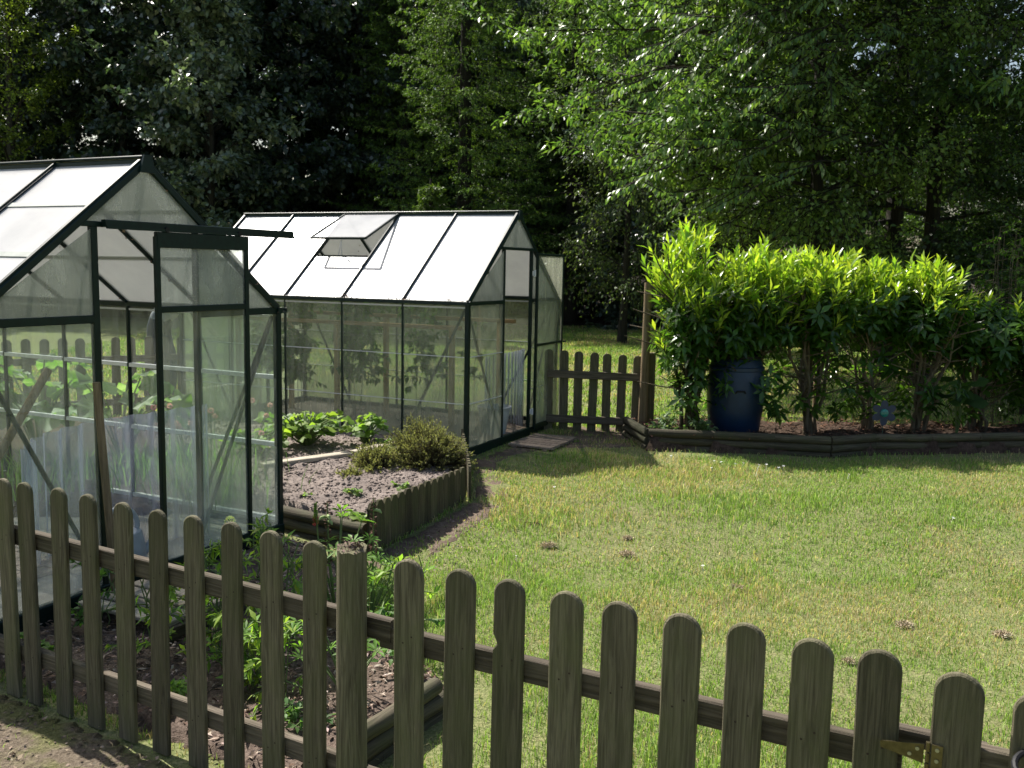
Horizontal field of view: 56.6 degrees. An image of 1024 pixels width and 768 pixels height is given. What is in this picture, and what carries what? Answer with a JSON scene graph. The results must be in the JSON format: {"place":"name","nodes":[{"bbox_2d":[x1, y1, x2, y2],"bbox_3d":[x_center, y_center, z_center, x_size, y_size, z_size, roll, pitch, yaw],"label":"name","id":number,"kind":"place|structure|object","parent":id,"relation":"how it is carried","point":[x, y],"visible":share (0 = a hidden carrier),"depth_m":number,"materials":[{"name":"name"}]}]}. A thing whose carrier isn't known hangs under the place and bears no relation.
{"place":"outdoors","nodes":[
{"label":"outdoors","id":0,"kind":"place"},
{"bbox_2d":[0,695,169,767],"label":"worn path","id":1,"kind":"structure","parent":0,"point":[40,747],"depth_m":3.33,"materials":[{"name":"brown soil"}]},
{"bbox_2d":[0,514,255,617],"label":"greenhouse floor","id":2,"kind":"structure","parent":0,"point":[45,583],"depth_m":5.54,"materials":[{"name":"concrete"}]},
{"bbox_2d":[20,404,209,563],"bbox_3d":[-2.212,0.536,5.277,0.244,0.790,1.043,7,9,41],"label":"corrugated sheet","id":3,"kind":"object","parent":2,"relation":"on","point":[176,530],"visible":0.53,"depth_m":5.23,"materials":[{"name":"clear plastic"}]},
{"bbox_2d":[0,277,1023,767],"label":"ground","id":4,"kind":"structure","parent":0,"point":[112,323],"depth_m":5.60,"materials":[{"name":"plant"}]},
{"bbox_2d":[0,0,91,316],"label":"hornbeam tree","id":5,"kind":"object","parent":4,"relation":"on","point":[9,93],"visible":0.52,"depth_m":25.20,"materials":[{"name":"green plant"}]},
{"bbox_2d":[0,0,141,307],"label":"background tree","id":6,"kind":"object","parent":4,"relation":"on","point":[27,130],"visible":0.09,"depth_m":28.57,"materials":[{"name":"green plant"}]},
{"bbox_2d":[0,335,243,419],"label":"picket fence","id":7,"kind":"object","parent":4,"relation":"on","point":[148,357],"visible":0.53,"depth_m":9.78,"materials":[{"name":"brown wood"}]},
{"bbox_2d":[0,415,253,516],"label":"vegetable bed","id":8,"kind":"object","parent":4,"relation":"on","point":[138,506],"visible":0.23,"depth_m":6.77,"materials":[{"name":"plant"}]},
{"bbox_2d":[0,353,117,456],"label":"squash plant","id":9,"kind":"object","parent":8,"relation":"on","point":[46,424],"visible":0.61,"depth_m":7.27,"materials":[{"name":"green plant"}]},
{"bbox_2d":[0,436,117,508],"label":"carrot row","id":10,"kind":"object","parent":8,"relation":"on","point":[18,475],"visible":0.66,"depth_m":6.34,"materials":[{"name":"green plant"}]},
{"bbox_2d":[46,369,192,461],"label":"squash plant","id":11,"kind":"object","parent":8,"relation":"on","point":[179,401],"visible":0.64,"depth_m":7.19,"materials":[{"name":"green plant"}]},
{"bbox_2d":[47,434,238,492],"bbox_3d":[-2.684,0.522,6.761,1.164,0.280,1.186,-6,10,-44],"label":"carrot row","id":12,"kind":"object","parent":8,"relation":"on","point":[121,470],"visible":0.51,"depth_m":6.65,"materials":[{"name":"green plant"}]},
{"bbox_2d":[0,0,260,312],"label":"broadleaf tree","id":13,"kind":"object","parent":4,"relation":"on","point":[78,103],"visible":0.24,"depth_m":26.76,"materials":[{"name":"green plant"}]},
{"bbox_2d":[0,155,294,633],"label":"greenhouse","id":14,"kind":"object","parent":4,"relation":"on","point":[91,264],"visible":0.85,"depth_m":5.07,"materials":[{"name":"green paint"}]},
{"bbox_2d":[0,368,51,461],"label":"wooden stake","id":15,"kind":"object","parent":14,"relation":"attached to","point":[22,414],"visible":1,"depth_m":4.52,"materials":[{"name":"brown wood"}]},
{"bbox_2d":[153,227,252,563],"bbox_3d":[-1.649,0.053,5.139,0.034,1.753,0.666,5,8,26],"label":"door","id":16,"kind":"structure","parent":14,"relation":"in","point":[167,239],"depth_m":5.02,"materials":[{"name":"green paint"}]},
{"bbox_2d":[77,0,321,226],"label":"background tree","id":17,"kind":"object","parent":4,"relation":"on","point":[262,68],"visible":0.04,"depth_m":30.83,"materials":[{"name":"green plant"}]},
{"bbox_2d":[59,0,364,317],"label":"broadleaf tree","id":18,"kind":"object","parent":4,"relation":"on","point":[291,77],"visible":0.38,"depth_m":26.27,"materials":[{"name":"green plant"}]},
{"bbox_2d":[134,0,309,322],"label":"broadleaf tree","id":19,"kind":"object","parent":4,"relation":"on","point":[214,19],"visible":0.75,"depth_m":23.70,"materials":[{"name":"green plant"}]},
{"bbox_2d":[0,532,443,767],"bbox_3d":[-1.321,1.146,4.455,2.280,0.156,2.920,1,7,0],"label":"mulch bed","id":20,"kind":"object","parent":4,"relation":"on","point":[179,732],"visible":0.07,"depth_m":3.84,"materials":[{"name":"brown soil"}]},
{"bbox_2d":[92,382,114,590],"bbox_3d":[-1.946,0.500,4.562,0.092,1.027,0.039,-5,9,-40],"label":"wooden stake","id":21,"kind":"object","parent":20,"relation":"on","point":[104,468],"visible":0.76,"depth_m":4.53,"materials":[{"name":"brown wood"}]},
{"bbox_2d":[103,578,184,653],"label":"leafy plant","id":22,"kind":"object","parent":20,"relation":"on","point":[146,611],"visible":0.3,"depth_m":3.90,"materials":[{"name":"green plant"}]},
{"bbox_2d":[74,579,250,645],"bbox_3d":[-1.621,1.067,4.563,0.590,0.130,0.640,5,8,26],"label":"slatted step","id":23,"kind":"object","parent":20,"relation":"on","point":[179,629],"visible":0.14,"depth_m":4.40,"materials":[{"name":"silver wood"}]},
{"bbox_2d":[174,538,259,640],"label":"leafy plant","id":24,"kind":"object","parent":20,"relation":"on","point":[209,561],"visible":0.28,"depth_m":4.21,"materials":[{"name":"green plant"}]},
{"bbox_2d":[176,597,260,672],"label":"leafy plant","id":25,"kind":"object","parent":20,"relation":"on","point":[217,617],"visible":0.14,"depth_m":3.82,"materials":[{"name":"green plant"}]},
{"bbox_2d":[244,609,302,720],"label":"leafy plant","id":26,"kind":"object","parent":20,"relation":"on","point":[250,665],"visible":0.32,"depth_m":3.58,"materials":[{"name":"green plant"}]},
{"bbox_2d":[282,529,302,652],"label":"leafy plant","id":27,"kind":"object","parent":20,"relation":"on","point":[295,583],"visible":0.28,"depth_m":4.11,"materials":[{"name":"green plant"}]},
{"bbox_2d":[283,501,384,605],"bbox_3d":[-0.844,0.850,4.414,0.454,0.612,0.612,-5,9,-41],"label":"lupin","id":28,"kind":"object","parent":20,"relation":"on","point":[315,519],"visible":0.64,"depth_m":4.42,"materials":[{"name":"green plant"}]},
{"bbox_2d":[228,88,345,313],"bbox_3d":[-7.177,-5.787,30.626,4.069,7.601,3.417,4,8,23],"label":"understory shrub","id":29,"kind":"object","parent":4,"relation":"on","point":[278,97],"visible":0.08,"depth_m":29.93,"materials":[{"name":"green plant"}]},
{"bbox_2d":[151,414,451,522],"bbox_3d":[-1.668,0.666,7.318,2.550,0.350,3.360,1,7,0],"label":"soil bed","id":30,"kind":"object","parent":4,"relation":"on","point":[259,501],"visible":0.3,"depth_m":6.49,"materials":[{"name":"brown soil"}]},
{"bbox_2d":[133,398,289,505],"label":"onion clump","id":31,"kind":"object","parent":30,"relation":"on","point":[180,448],"visible":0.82,"depth_m":6.38,"materials":[{"name":"green plant"}]},
{"bbox_2d":[129,452,315,514],"bbox_3d":[-1.891,0.631,6.241,1.158,0.280,0.928,-4,9,-35],"label":"carrot row","id":32,"kind":"object","parent":30,"relation":"on","point":[224,492],"visible":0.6,"depth_m":6.19,"materials":[{"name":"green plant"}]},
{"bbox_2d":[254,409,354,445],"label":"strawberry plant","id":33,"kind":"object","parent":30,"relation":"on","point":[304,433],"visible":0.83,"depth_m":7.45,"materials":[{"name":"green plant"}]},
{"bbox_2d":[337,412,389,442],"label":"strawberry plant","id":34,"kind":"object","parent":30,"relation":"on","point":[367,433],"visible":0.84,"depth_m":7.63,"materials":[{"name":"green plant"}]},
{"bbox_2d":[348,439,403,473],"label":"heather bush","id":35,"kind":"object","parent":30,"relation":"on","point":[371,458],"visible":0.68,"depth_m":6.76,"materials":[{"name":"green plant"}]},
{"bbox_2d":[385,412,478,471],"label":"heather bush","id":36,"kind":"object","parent":30,"relation":"on","point":[422,445],"visible":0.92,"depth_m":6.84,"materials":[{"name":"green plant"}]},
{"bbox_2d":[186,0,437,309],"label":"background tree","id":37,"kind":"object","parent":4,"relation":"on","point":[328,120],"visible":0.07,"depth_m":30.21,"materials":[{"name":"green plant"}]},
{"bbox_2d":[283,505,366,545],"bbox_3d":[-1.157,0.889,5.778,0.718,0.208,0.078,6,8,33],"label":"log edging","id":38,"kind":"object","parent":4,"relation":"on","point":[301,521],"visible":0.62,"depth_m":5.76,"materials":[{"name":"brown wood"}]},
{"bbox_2d":[289,123,365,310],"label":"understory shrub","id":39,"kind":"object","parent":4,"relation":"on","point":[328,305],"visible":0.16,"depth_m":29.84,"materials":[{"name":"green plant"}]},
{"bbox_2d":[253,0,458,313],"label":"broadleaf tree","id":40,"kind":"object","parent":4,"relation":"on","point":[320,93],"visible":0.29,"depth_m":28.83,"materials":[{"name":"green plant"}]},
{"bbox_2d":[327,498,396,612],"bbox_3d":[-0.674,0.839,4.538,0.429,0.610,0.412,-2,8,-23],"label":"lupin","id":41,"kind":"object","parent":4,"relation":"on","point":[373,545],"visible":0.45,"depth_m":4.57,"materials":[{"name":"green plant"}]},
{"bbox_2d":[209,400,530,446],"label":"greenhouse soil","id":42,"kind":"structure","parent":4,"relation":"on","point":[326,407],"depth_m":9.96,"materials":[{"name":"brown soil"}]},
{"bbox_2d":[242,298,292,410],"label":"tomato plant","id":43,"kind":"object","parent":42,"relation":"on","point":[255,338],"visible":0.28,"depth_m":9.86,"materials":[{"name":"green plant"}]},
{"bbox_2d":[265,299,327,413],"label":"tomato plant","id":44,"kind":"object","parent":42,"relation":"on","point":[295,370],"visible":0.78,"depth_m":9.37,"materials":[{"name":"green plant"}]},
{"bbox_2d":[330,301,391,422],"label":"tomato plant","id":45,"kind":"object","parent":42,"relation":"on","point":[358,344],"visible":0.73,"depth_m":9.16,"materials":[{"name":"green plant"}]},
{"bbox_2d":[224,310,515,435],"bbox_3d":[-1.440,-0.116,9.363,2.900,1.122,0.745,4,8,25],"label":"plant support","id":46,"kind":"object","parent":42,"relation":"on","point":[385,324],"visible":0.59,"depth_m":9.11,"materials":[{"name":"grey wood"}]},
{"bbox_2d":[179,210,565,457],"bbox_3d":[-1.337,-0.622,9.316,3.215,2.101,2.020,4,8,25],"label":"greenhouse","id":47,"kind":"object","parent":42,"relation":"on","point":[492,257],"visible":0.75,"depth_m":8.72,"materials":[{"name":"white glass"}]},
{"bbox_2d":[530,253,565,429],"bbox_3d":[0.362,-0.424,9.238,0.042,1.660,0.738,5,8,26],"label":"door","id":48,"kind":"structure","parent":47,"relation":"in","point":[535,273],"depth_m":9.02,"materials":[{"name":"green paint"}]},
{"bbox_2d":[386,304,448,422],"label":"tomato plant","id":49,"kind":"object","parent":42,"relation":"on","point":[421,339],"visible":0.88,"depth_m":9.22,"materials":[{"name":"green plant"}]},
{"bbox_2d":[444,422,525,441],"bbox_3d":[-0.284,0.450,8.919,0.560,0.016,0.885,4,8,25],"label":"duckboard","id":50,"kind":"object","parent":42,"relation":"on","point":[477,426],"visible":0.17,"depth_m":8.93,"materials":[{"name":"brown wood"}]},
{"bbox_2d":[477,403,511,434],"bbox_3d":[-0.165,0.327,8.823,0.324,0.254,0.324,1,7,0],"label":"bucket","id":51,"kind":"object","parent":50,"relation":"on","point":[486,418],"visible":0.84,"depth_m":8.73,"materials":[{"name":"grey plastic"}]},
{"bbox_2d":[485,349,524,425],"bbox_3d":[-0.067,-0.002,9.565,0.080,0.764,0.664,-4,9,-35],"label":"corrugated sheet","id":52,"kind":"object","parent":42,"relation":"on","point":[516,416],"visible":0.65,"depth_m":9.51,"materials":[{"name":"grey plastic"}]},
{"bbox_2d":[367,552,441,617],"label":"leafy plant","id":53,"kind":"object","parent":4,"relation":"on","point":[373,578],"visible":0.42,"depth_m":4.29,"materials":[{"name":"green plant"}]},
{"bbox_2d":[322,0,487,312],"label":"spruce tree","id":54,"kind":"object","parent":4,"relation":"on","point":[404,120],"visible":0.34,"depth_m":28.26,"materials":[{"name":"green plant"}]},
{"bbox_2d":[367,677,442,766],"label":"log edging","id":55,"kind":"object","parent":4,"relation":"on","point":[380,737],"visible":0.41,"depth_m":3.30,"materials":[{"name":"brown wood"}]},
{"bbox_2d":[389,178,473,343],"bbox_3d":[-1.693,-2.462,19.819,1.932,3.585,2.016,1,7,0],"label":"spruce tree","id":56,"kind":"object","parent":4,"relation":"on","point":[430,198],"visible":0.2,"depth_m":19.57,"materials":[{"name":"green plant"}]},
{"bbox_2d":[314,0,553,315],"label":"background tree","id":57,"kind":"object","parent":4,"relation":"on","point":[336,60],"visible":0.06,"depth_m":31.58,"materials":[{"name":"green plant"}]},
{"bbox_2d":[367,457,509,571],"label":"bare earth","id":58,"kind":"structure","parent":4,"relation":"on","point":[485,491],"depth_m":6.07,"materials":[{"name":"brown soil"}]},
{"bbox_2d":[367,467,465,555],"bbox_3d":[-0.580,0.809,6.024,0.019,0.382,1.121,5,8,27],"label":"bed edging","id":59,"kind":"object","parent":58,"relation":"on","point":[409,510],"visible":0.69,"depth_m":5.95,"materials":[{"name":"brown wood"}]},
{"bbox_2d":[0,478,902,767],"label":"picket fence","id":60,"kind":"object","parent":4,"relation":"on","point":[748,724],"visible":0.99,"depth_m":2.73,"materials":[{"name":"brown wood"}]},
{"bbox_2d":[880,672,1023,767],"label":"garden gate","id":61,"kind":"structure","parent":60,"relation":"attached to","point":[951,737],"depth_m":2.00,"materials":[{"name":"brown wood"}]},
{"bbox_2d":[362,0,575,328],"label":"spruce tree","id":62,"kind":"object","parent":4,"relation":"on","point":[465,98],"visible":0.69,"depth_m":23.56,"materials":[{"name":"green plant"}]},
{"bbox_2d":[442,105,519,317],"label":"understory shrub","id":63,"kind":"object","parent":4,"relation":"on","point":[474,311],"visible":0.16,"depth_m":29.66,"materials":[{"name":"green plant"}]},
{"bbox_2d":[421,0,616,313],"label":"background tree","id":64,"kind":"object","parent":4,"relation":"on","point":[528,6],"visible":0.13,"depth_m":30.51,"materials":[{"name":"green plant"}]},
{"bbox_2d":[508,433,577,451],"bbox_3d":[0.283,0.530,8.609,0.420,0.042,0.640,4,8,25],"label":"slatted step","id":65,"kind":"object","parent":4,"relation":"on","point":[548,442],"visible":0.98,"depth_m":8.54,"materials":[{"name":"grey wood"}]},
{"bbox_2d":[502,135,586,319],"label":"understory shrub","id":66,"kind":"object","parent":4,"relation":"on","point":[522,305],"visible":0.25,"depth_m":28.93,"materials":[{"name":"green plant"}]},
{"bbox_2d":[482,427,634,458],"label":"bare earth","id":67,"kind":"structure","parent":4,"relation":"on","point":[520,450],"depth_m":8.70,"materials":[{"name":"brown soil"}]},
{"bbox_2d":[485,0,662,322],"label":"spruce tree","id":68,"kind":"object","parent":4,"relation":"on","point":[569,314],"visible":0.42,"depth_m":27.64,"materials":[{"name":"green plant"}]},
{"bbox_2d":[544,349,640,431],"bbox_3d":[0.787,0.068,9.278,0.952,0.801,0.052,1,7,0],"label":"picket fence","id":69,"kind":"object","parent":4,"relation":"on","point":[593,375],"visible":0.91,"depth_m":9.29,"materials":[{"name":"brown wood"}]},
{"bbox_2d":[502,4,700,316],"bbox_3d":[3.706,-8.962,31.059,8.321,14.804,7.799,1,7,3],"label":"background tree","id":70,"kind":"object","parent":4,"relation":"on","point":[602,299],"visible":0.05,"depth_m":29.87,"materials":[{"name":"green plant"}]},
{"bbox_2d":[543,0,701,343],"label":"willow tree","id":71,"kind":"object","parent":4,"relation":"on","point":[624,286],"visible":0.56,"depth_m":20.02,"materials":[{"name":"green plant"}]},
{"bbox_2d":[638,283,651,425],"bbox_3d":[1.277,-0.192,9.171,0.097,1.561,0.090,1,7,0],"label":"wooden post","id":72,"kind":"object","parent":4,"relation":"on","point":[643,390],"visible":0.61,"depth_m":9.14,"materials":[{"name":"brown wood"}]},
{"bbox_2d":[562,0,793,330],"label":"background tree","id":73,"kind":"object","parent":4,"relation":"on","point":[614,307],"visible":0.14,"depth_m":25.58,"materials":[{"name":"green plant"}]},
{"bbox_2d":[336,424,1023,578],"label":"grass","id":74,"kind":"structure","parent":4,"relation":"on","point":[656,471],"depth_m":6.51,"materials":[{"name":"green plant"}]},
{"bbox_2d":[648,429,713,451],"bbox_3d":[1.496,0.511,8.426,0.575,0.216,0.082,2,7,5],"label":"log edging","id":75,"kind":"object","parent":4,"relation":"on","point":[702,440],"visible":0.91,"depth_m":8.39,"materials":[{"name":"brown wood"}]},
{"bbox_2d":[456,0,1023,376],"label":"cherry tree","id":76,"kind":"object","parent":4,"relation":"on","point":[644,20],"visible":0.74,"depth_m":11.87,"materials":[{"name":"green plant"}]},
{"bbox_2d":[714,431,774,453],"bbox_3d":[2.036,0.530,8.356,0.520,0.214,0.081,2,7,10],"label":"log edging","id":77,"kind":"object","parent":4,"relation":"on","point":[756,443],"visible":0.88,"depth_m":8.32,"materials":[{"name":"brown wood"}]},
{"bbox_2d":[679,77,824,367],"bbox_3d":[3.886,-2.422,15.240,2.590,4.837,2.174,2,7,9],"label":"hazel shrub","id":78,"kind":"object","parent":4,"relation":"on","point":[750,234],"visible":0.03,"depth_m":15.25,"materials":[{"name":"green plant"}]},
{"bbox_2d":[774,434,830,457],"bbox_3d":[2.520,0.549,8.267,0.472,0.212,0.078,2,7,11],"label":"log edging","id":79,"kind":"object","parent":4,"relation":"on","point":[812,446],"visible":0.9,"depth_m":8.23,"materials":[{"name":"brown wood"}]},
{"bbox_2d":[599,0,1023,387],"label":"birch tree","id":80,"kind":"object","parent":4,"relation":"on","point":[884,165],"visible":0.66,"depth_m":11.77,"materials":[{"name":"green plant"}]},
{"bbox_2d":[675,0,982,293],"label":"background tree","id":81,"kind":"object","parent":4,"relation":"on","point":[876,194],"visible":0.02,"depth_m":21.20,"materials":[{"name":"green plant"}]},
{"bbox_2d":[646,418,1023,455],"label":"hedge bed","id":82,"kind":"object","parent":4,"relation":"on","point":[932,447],"visible":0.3,"depth_m":8.54,"materials":[{"name":"brown soil"}]},
{"bbox_2d":[625,217,766,429],"bbox_3d":[1.703,-0.501,8.743,1.290,2.074,1.233,2,7,9],"label":"laurel shrub","id":83,"kind":"object","parent":82,"relation":"on","point":[687,306],"visible":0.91,"depth_m":8.47,"materials":[{"name":"green plant"}]},
{"bbox_2d":[707,354,764,432],"bbox_3d":[2.079,0.087,8.839,0.520,0.734,0.544,1,7,0],"label":"barrel","id":84,"kind":"object","parent":82,"relation":"on","point":[743,411],"visible":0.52,"depth_m":8.64,"materials":[{"name":"blue plastic"}]},
{"bbox_2d":[700,232,821,420],"bbox_3d":[2.267,-0.438,8.798,1.063,1.947,1.089,1,7,0],"label":"laurel shrub","id":85,"kind":"object","parent":82,"relation":"on","point":[778,290],"visible":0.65,"depth_m":8.52,"materials":[{"name":"green plant"}]},
{"bbox_2d":[761,244,891,435],"bbox_3d":[2.818,-0.384,8.834,1.214,1.855,1.161,1,7,0],"label":"laurel shrub","id":86,"kind":"object","parent":82,"relation":"on","point":[827,289],"visible":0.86,"depth_m":8.61,"materials":[{"name":"green plant"}]},
{"bbox_2d":[633,411,1022,443],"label":"dry leaves","id":87,"kind":"object","parent":82,"relation":"on","point":[902,428],"visible":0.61,"depth_m":9.00,"materials":[{"name":"brown plant"}]},
{"bbox_2d":[811,251,925,428],"bbox_3d":[3.355,-0.360,8.986,1.034,1.781,1.131,3,7,17],"label":"laurel shrub","id":88,"kind":"object","parent":82,"relation":"on","point":[877,325],"visible":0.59,"depth_m":8.80,"materials":[{"name":"green plant"}]},
{"bbox_2d":[851,249,993,432],"bbox_3d":[3.732,-0.374,9.045,1.470,1.815,1.072,6,9,35],"label":"laurel shrub","id":89,"kind":"object","parent":82,"relation":"on","point":[936,305],"visible":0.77,"depth_m":8.75,"materials":[{"name":"green plant"}]},
{"bbox_2d":[937,375,989,432],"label":"broadleaf plant","id":90,"kind":"object","parent":82,"relation":"on","point":[975,400],"visible":0.72,"depth_m":8.69,"materials":[{"name":"green plant"}]},
{"bbox_2d":[922,290,1023,431],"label":"laurel shrub","id":91,"kind":"object","parent":82,"relation":"on","point":[1002,326],"visible":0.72,"depth_m":8.92,"materials":[{"name":"green plant"}]},
{"bbox_2d":[992,340,1023,419],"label":"laurel shrub","id":92,"kind":"object","parent":82,"relation":"on","point":[1016,401],"visible":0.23,"depth_m":9.32,"materials":[{"name":"green plant"}]},
{"bbox_2d":[829,433,877,457],"bbox_3d":[2.981,0.551,8.321,0.505,0.215,0.082,-2,8,-23],"label":"log edging","id":93,"kind":"object","parent":4,"relation":"on","point":[844,445],"visible":0.88,"depth_m":8.27,"materials":[{"name":"brown wood"}]},
{"bbox_2d":[722,0,1023,385],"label":"broadleaf tree","id":94,"kind":"object","parent":4,"relation":"on","point":[932,240],"visible":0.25,"depth_m":12.23,"materials":[{"name":"green plant"}]},
{"bbox_2d":[876,434,931,453],"bbox_3d":[3.461,0.547,8.435,0.503,0.209,0.079,1,7,-3],"label":"log edging","id":95,"kind":"object","parent":4,"relation":"on","point":[906,441],"visible":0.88,"depth_m":8.40,"materials":[{"name":"brown wood"}]},
{"bbox_2d":[833,0,1023,290],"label":"background tree","id":96,"kind":"object","parent":4,"relation":"on","point":[1009,13],"depth_m":24.77,"materials":[{"name":"green plant"}]},
{"bbox_2d":[844,0,1023,309],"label":"broadleaf tree","id":97,"kind":"object","parent":4,"relation":"on","point":[992,171],"visible":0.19,"depth_m":12.06,"materials":[{"name":"green plant"}]},
{"bbox_2d":[854,80,1015,362],"bbox_3d":[7.177,-2.652,16.317,2.774,5.182,2.330,3,7,17],"label":"understory shrub","id":98,"kind":"object","parent":4,"relation":"on","point":[911,240],"visible":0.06,"depth_m":16.12,"materials":[{"name":"green plant"}]},
{"bbox_2d":[931,433,982,448],"bbox_3d":[3.961,0.546,8.505,0.515,0.214,0.081,0,7,-12],"label":"log edging","id":99,"kind":"object","parent":4,"relation":"on","point":[943,440],"visible":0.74,"depth_m":8.46,"materials":[{"name":"brown wood"}]},
{"bbox_2d":[904,66,1023,298],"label":"understory shrub","id":100,"kind":"object","parent":4,"relation":"on","point":[986,290],"visible":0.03,"depth_m":17.32,"materials":[{"name":"green plant"}]},
{"bbox_2d":[931,64,1023,415],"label":"hazel shrub","id":101,"kind":"object","parent":4,"relation":"on","point":[990,196],"visible":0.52,"depth_m":10.88,"materials":[{"name":"green plant"}]},
{"bbox_2d":[963,221,1023,426],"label":"shrub","id":102,"kind":"object","parent":4,"relation":"on","point":[1012,255],"visible":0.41,"depth_m":9.60,"materials":[{"name":"green plant"}]},
{"bbox_2d":[0,320,1023,427],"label":"grass","id":103,"kind":"structure","parent":0,"point":[579,335],"depth_m":14.79,"materials":[{"name":"green plant"}]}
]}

